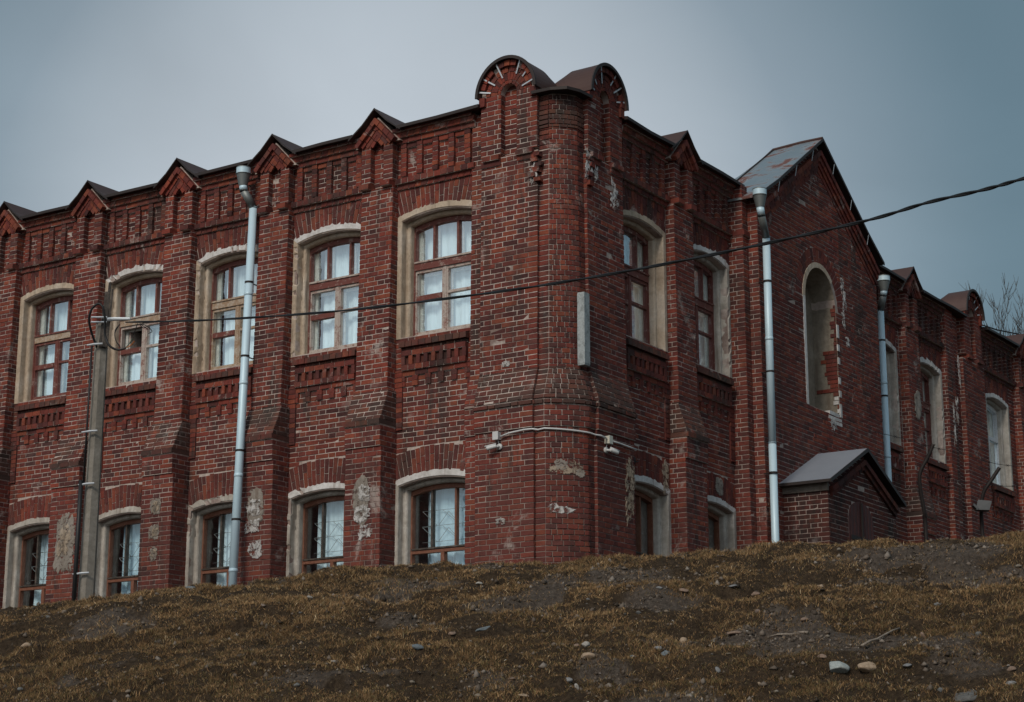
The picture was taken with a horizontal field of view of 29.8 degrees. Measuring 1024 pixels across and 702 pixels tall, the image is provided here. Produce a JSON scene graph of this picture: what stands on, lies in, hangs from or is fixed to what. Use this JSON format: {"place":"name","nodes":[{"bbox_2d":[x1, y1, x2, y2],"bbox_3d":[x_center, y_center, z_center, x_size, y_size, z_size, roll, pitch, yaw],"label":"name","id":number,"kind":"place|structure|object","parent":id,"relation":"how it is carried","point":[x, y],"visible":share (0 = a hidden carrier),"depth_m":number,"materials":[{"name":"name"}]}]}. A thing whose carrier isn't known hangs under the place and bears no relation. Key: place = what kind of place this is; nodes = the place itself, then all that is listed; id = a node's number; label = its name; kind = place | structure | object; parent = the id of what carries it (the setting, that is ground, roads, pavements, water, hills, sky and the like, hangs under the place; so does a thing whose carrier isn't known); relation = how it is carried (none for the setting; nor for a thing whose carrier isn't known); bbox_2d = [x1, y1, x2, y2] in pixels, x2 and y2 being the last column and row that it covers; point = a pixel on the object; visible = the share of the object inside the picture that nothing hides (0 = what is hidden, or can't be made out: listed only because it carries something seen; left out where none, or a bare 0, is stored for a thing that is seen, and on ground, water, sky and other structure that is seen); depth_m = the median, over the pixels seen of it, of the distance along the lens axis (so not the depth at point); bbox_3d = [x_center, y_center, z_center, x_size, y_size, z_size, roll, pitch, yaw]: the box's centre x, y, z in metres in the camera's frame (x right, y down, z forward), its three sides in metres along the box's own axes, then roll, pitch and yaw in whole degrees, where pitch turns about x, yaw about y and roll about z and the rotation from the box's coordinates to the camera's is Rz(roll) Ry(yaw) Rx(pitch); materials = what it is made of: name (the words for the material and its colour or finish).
{"place":"outdoors","nodes":[
{"label":"outdoors","id":0,"kind":"place"},
{"bbox_2d":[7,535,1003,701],"bbox_3d":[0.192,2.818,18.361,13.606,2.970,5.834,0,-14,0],"label":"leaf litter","id":1,"kind":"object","parent":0,"point":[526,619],"visible":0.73,"depth_m":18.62,"materials":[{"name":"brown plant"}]},
{"bbox_2d":[0,529,1023,701],"bbox_3d":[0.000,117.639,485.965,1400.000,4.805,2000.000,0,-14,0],"label":"ground","id":2,"kind":"structure","parent":0,"point":[329,681],"depth_m":18.20,"materials":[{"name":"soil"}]},
{"bbox_2d":[20,642,30,647],"bbox_3d":[-4.799,2.908,19.012,0.105,0.051,0.097,-4,0,14],"label":"stone","id":3,"kind":"object","parent":2,"relation":"on","point":[26,644],"visible":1,"depth_m":18.98,"materials":[{"name":"beige stone"}]},
{"bbox_2d":[72,282,151,600],"bbox_3d":[-5.489,1.515,26.195,0.931,5.161,0.442,-6,-15,24],"label":"utility pole","id":4,"kind":"object","parent":2,"relation":"on","point":[88,559],"visible":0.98,"depth_m":26.38,"materials":[{"name":"concrete"}]},
{"bbox_2d":[125,177,1023,322],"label":"overhead cable","id":5,"kind":"object","parent":4,"relation":"attached to","point":[962,194],"visible":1,"depth_m":16.93,"materials":[{"name":"black rubber"}]},
{"bbox_2d":[412,644,423,649],"bbox_3d":[-0.860,2.721,17.675,0.126,0.051,0.090,16,0,-25],"label":"stone","id":6,"kind":"object","parent":2,"relation":"on","point":[417,646],"visible":1,"depth_m":17.64,"materials":[{"name":"grey stone"}]},
{"bbox_2d":[476,626,489,630],"bbox_3d":[-0.290,2.660,18.339,0.192,0.046,0.158,-24,-12,18],"label":"stone","id":7,"kind":"object","parent":2,"relation":"on","point":[482,628],"visible":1,"depth_m":18.28,"materials":[{"name":"grey stone"}]},
{"bbox_2d":[0,55,1023,608],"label":"brick building","id":8,"kind":"structure","parent":2,"relation":"on","point":[368,435],"depth_m":30.85,"materials":[{"name":"red brick"}]},
{"bbox_2d":[18,529,48,606],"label":"window","id":9,"kind":"structure","parent":8,"relation":"in","point":[39,588],"depth_m":33.24,"materials":[{"name":"brown wood"}]},
{"bbox_2d":[31,296,72,399],"bbox_3d":[-7.952,-0.025,34.014,1.380,1.920,0.316,-9,-16,33],"label":"window","id":10,"kind":"structure","parent":8,"relation":"in","point":[53,321],"depth_m":34.14,"materials":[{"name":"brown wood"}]},
{"bbox_2d":[106,519,140,596],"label":"window","id":11,"kind":"structure","parent":8,"relation":"in","point":[129,578],"depth_m":32.13,"materials":[{"name":"grey wood"}]},
{"bbox_2d":[117,277,162,385],"bbox_3d":[-6.164,-0.290,32.926,1.380,1.920,0.436,-9,-16,33],"label":"window","id":12,"kind":"structure","parent":8,"relation":"in","point":[140,300],"depth_m":32.99,"materials":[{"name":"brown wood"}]},
{"bbox_2d":[201,508,231,585],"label":"window","id":13,"kind":"structure","parent":8,"relation":"in","point":[225,515],"depth_m":30.99,"materials":[{"name":"brown wood"}]},
{"bbox_2d":[209,258,257,369],"bbox_3d":[-4.443,-0.579,31.742,1.380,1.920,0.315,-9,-16,33],"label":"window","id":14,"kind":"structure","parent":8,"relation":"in","point":[233,306],"depth_m":31.88,"materials":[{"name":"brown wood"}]},
{"bbox_2d":[228,165,257,585],"bbox_3d":[-4.322,0.938,30.265,0.430,8.186,0.935,-3,-14,10],"label":"drainpipe","id":15,"kind":"object","parent":8,"relation":"attached to","point":[243,173],"visible":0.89,"depth_m":30.39,"materials":[{"name":"metal"}]},
{"bbox_2d":[302,495,344,573],"bbox_3d":[-2.704,3.136,29.622,1.227,1.841,0.267,-9,-16,33],"label":"window","id":16,"kind":"structure","parent":8,"relation":"in","point":[330,543],"depth_m":29.84,"materials":[{"name":"grey wood"}]},
{"bbox_2d":[308,237,359,353],"bbox_3d":[-2.696,-0.855,30.611,1.380,1.920,0.316,-9,-16,33],"label":"window","id":17,"kind":"structure","parent":8,"relation":"in","point":[339,288],"depth_m":30.69,"materials":[{"name":"clear glass"}]},
{"bbox_2d":[410,483,464,565],"bbox_3d":[-0.964,2.860,28.495,1.228,1.841,0.269,-9,-16,33],"label":"window","id":18,"kind":"structure","parent":8,"relation":"in","point":[446,518],"depth_m":28.66,"materials":[{"name":"grey wood"}]},
{"bbox_2d":[413,215,471,335],"bbox_3d":[-0.956,-1.129,29.484,1.380,1.920,0.316,-9,-16,33],"label":"window","id":19,"kind":"structure","parent":8,"relation":"in","point":[442,246],"depth_m":29.56,"materials":[{"name":"clear glass"}]},
{"bbox_2d":[484,443,502,449],"bbox_3d":[-0.263,1.372,27.516,0.264,0.101,0.108,0,-14,0],"label":"security camera","id":20,"kind":"object","parent":8,"relation":"attached to","point":[494,446],"visible":1,"depth_m":27.50,"materials":[{"name":"white plastic"}]},
{"bbox_2d":[492,431,500,442],"bbox_3d":[-0.218,1.250,27.555,0.096,0.186,0.088,-9,-16,33],"label":"junction box","id":21,"kind":"object","parent":8,"relation":"attached to","point":[496,435],"visible":1,"depth_m":27.53,"materials":[{"name":"white plastic"}]},
{"bbox_2d":[500,427,636,449],"bbox_3d":[0.945,1.237,27.599,2.150,0.129,0.679,5,-15,-20],"label":"conduit","id":22,"kind":"object","parent":8,"relation":"attached to","point":[564,429],"visible":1,"depth_m":27.32,"materials":[{"name":"white plastic"}]},
{"bbox_2d":[577,292,589,366],"bbox_3d":[1.032,-0.313,27.724,0.120,1.080,0.150,-9,-16,33],"label":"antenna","id":23,"kind":"object","parent":8,"relation":"attached to","point":[583,327],"visible":1,"depth_m":27.68,"materials":[{"name":"white plastic"}]},
{"bbox_2d":[604,435,612,446],"bbox_3d":[1.387,1.308,27.611,0.088,0.181,0.096,-9,-16,33],"label":"junction box","id":24,"kind":"object","parent":8,"relation":"attached to","point":[608,440],"visible":1,"depth_m":27.59,"materials":[{"name":"beige plastic"}]},
{"bbox_2d":[604,447,619,454],"bbox_3d":[1.432,1.430,27.585,0.261,0.101,0.103,4,-14,-15],"label":"security camera","id":25,"kind":"object","parent":8,"relation":"attached to","point":[612,450],"visible":1,"depth_m":27.56,"materials":[{"name":"white plastic"}]},
{"bbox_2d":[623,225,649,343],"bbox_3d":[1.731,-1.011,29.970,0.315,1.920,1.380,-9,-16,33],"label":"window","id":26,"kind":"structure","parent":8,"relation":"in","point":[636,247],"depth_m":30.27,"materials":[{"name":"clear glass"}]},
{"bbox_2d":[635,490,653,556],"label":"window","id":27,"kind":"structure","parent":8,"relation":"in","point":[639,496],"depth_m":29.37,"materials":[{"name":"brown wood"}]},
{"bbox_2d":[693,260,714,369],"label":"window","id":28,"kind":"structure","parent":8,"relation":"in","point":[703,281],"depth_m":32.05,"materials":[{"name":"brown glass"}]},
{"bbox_2d":[708,511,719,550],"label":"window","id":29,"kind":"structure","parent":8,"relation":"in","point":[712,516],"depth_m":31.28,"materials":[{"name":"brown wood"}]},
{"bbox_2d":[752,187,778,542],"bbox_3d":[4.171,1.212,31.359,0.242,7.961,0.641,-3,-14,11],"label":"drainpipe","id":30,"kind":"object","parent":8,"relation":"attached to","point":[759,195],"visible":0.75,"depth_m":31.80,"materials":[{"name":"metal"}]},
{"bbox_2d":[877,274,891,481],"bbox_3d":[7.162,2.395,36.426,0.254,7.860,0.475,4,-14,-15],"label":"drainpipe","id":31,"kind":"object","parent":8,"relation":"attached to","point":[883,280],"visible":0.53,"depth_m":36.98,"materials":[{"name":"metal"}]},
{"bbox_2d":[920,371,932,457],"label":"window","id":32,"kind":"structure","parent":8,"relation":"in","point":[925,380],"depth_m":39.83,"materials":[{"name":"brown glass"}]},
{"bbox_2d":[987,404,1000,484],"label":"window","id":33,"kind":"structure","parent":8,"relation":"in","point":[992,422],"depth_m":43.12,"materials":[{"name":"grey glass"}]},
{"bbox_2d":[982,324,1018,333],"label":"thin wire","id":34,"kind":"object","parent":8,"relation":"attached to","point":[1000,330],"visible":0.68,"depth_m":44.53,"materials":[{"name":"black metal"}]},
{"bbox_2d":[582,641,589,646],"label":"stone","id":35,"kind":"object","parent":2,"relation":"on","point":[585,643],"visible":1,"depth_m":17.51,"materials":[{"name":"white stone"}]},
{"bbox_2d":[581,652,595,658],"bbox_3d":[0.676,2.716,17.139,0.140,0.065,0.087,-5,-12,22],"label":"stone","id":36,"kind":"object","parent":2,"relation":"on","point":[590,655],"visible":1,"depth_m":17.11,"materials":[{"name":"beige stone"}]},
{"bbox_2d":[661,650,670,655],"bbox_3d":[1.378,2.705,17.230,0.091,0.053,0.066,-5,-9,21],"label":"stone","id":37,"kind":"object","parent":2,"relation":"on","point":[665,652],"visible":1,"depth_m":17.21,"materials":[{"name":"grey stone"}]},
{"bbox_2d":[679,588,688,592],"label":"stone","id":38,"kind":"object","parent":2,"relation":"on","point":[683,590],"visible":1,"depth_m":19.30,"materials":[{"name":"stone"}]},
{"bbox_2d":[727,630,740,634],"bbox_3d":[2.052,2.594,17.709,0.128,0.045,0.123,-12,-18,42],"label":"stone","id":39,"kind":"object","parent":2,"relation":"on","point":[734,632],"visible":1,"depth_m":17.66,"materials":[{"name":"brown stone"}]},
{"bbox_2d":[769,631,808,636],"bbox_3d":[2.516,2.575,17.506,0.035,0.035,0.441,12,-18,-41],"label":"stick","id":40,"kind":"object","parent":2,"relation":"on","point":[806,632],"visible":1,"depth_m":17.51,"materials":[{"name":"brown wood"}]},
{"bbox_2d":[817,654,826,658],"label":"stone","id":41,"kind":"object","parent":2,"relation":"on","point":[823,656],"visible":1,"depth_m":16.59,"materials":[{"name":"beige stone"}]},
{"bbox_2d":[829,661,849,672],"bbox_3d":[2.782,2.695,16.368,0.178,0.114,0.163,2,-4,16],"label":"stone","id":42,"kind":"object","parent":2,"relation":"on","point":[838,667],"visible":0.98,"depth_m":16.33,"materials":[{"name":"grey stone"}]},
{"bbox_2d":[857,661,876,671],"bbox_3d":[3.016,2.688,16.357,0.204,0.103,0.116,11,1,-28],"label":"stone","id":43,"kind":"object","parent":2,"relation":"on","point":[868,666],"visible":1,"depth_m":16.31,"materials":[{"name":"beige stone"}]},
{"bbox_2d":[860,627,899,646],"bbox_3d":[3.308,2.565,17.264,0.028,0.228,0.726,-11,-17,38],"label":"stick","id":44,"kind":"object","parent":2,"relation":"on","point":[869,641],"visible":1,"depth_m":17.18,"materials":[{"name":"wood"}]},
{"bbox_2d":[918,444,934,542],"bbox_3d":[7.076,3.195,32.770,0.248,3.246,0.455,5,-14,-18],"label":"fence post","id":45,"kind":"object","parent":2,"relation":"on","point":[926,459],"visible":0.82,"depth_m":32.97,"materials":[{"name":"metal"}]},
{"bbox_2d":[877,432,1023,466],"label":"barbed wire","id":46,"kind":"object","parent":45,"relation":"attached to","point":[1008,465],"visible":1,"depth_m":33.40,"materials":[{"name":"black metal"}]},
{"bbox_2d":[953,690,977,701],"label":"stone","id":47,"kind":"object","parent":2,"relation":"on","point":[963,697],"visible":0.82,"depth_m":15.76,"materials":[{"name":"grey stone"}]},
{"bbox_2d":[979,467,1000,536],"bbox_3d":[8.421,3.533,33.744,0.472,3.023,0.181,-13,-19,42],"label":"pipe","id":48,"kind":"object","parent":2,"relation":"on","point":[990,481],"visible":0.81,"depth_m":33.98,"materials":[{"name":"metal"}]},
{"bbox_2d":[921,477,1023,486],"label":"barbed wire","id":49,"kind":"object","parent":48,"relation":"attached to","point":[965,481],"visible":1,"depth_m":33.64,"materials":[{"name":"black metal"}]},
{"bbox_2d":[972,500,991,511],"bbox_3d":[8.261,2.718,33.841,0.350,0.190,0.220,0,-14,0],"label":"metal box","id":50,"kind":"object","parent":48,"relation":"attached to","point":[982,505],"visible":1,"depth_m":33.75,"materials":[{"name":"grey metal"}]},
{"bbox_2d":[965,273,1023,335],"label":"bare tree","id":51,"kind":"object","parent":2,"relation":"on","point":[1004,314],"visible":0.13,"depth_m":63.24,"materials":[{"name":"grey plant"}]},
{"bbox_2d":[1007,666,1015,670],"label":"stone","id":52,"kind":"object","parent":2,"relation":"on","point":[1011,668],"visible":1,"depth_m":16.09,"materials":[{"name":"beige stone"}]},
{"bbox_2d":[1012,287,1023,330],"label":"bare tree","id":53,"kind":"object","parent":2,"relation":"on","point":[1019,308],"depth_m":67.66,"materials":[{"name":"grey plant"}]},
{"bbox_2d":[0,0,1023,335],"label":"sky","id":54,"kind":"structure","parent":0,"point":[912,102],"materials":[{"name":"grey"}]}
]}

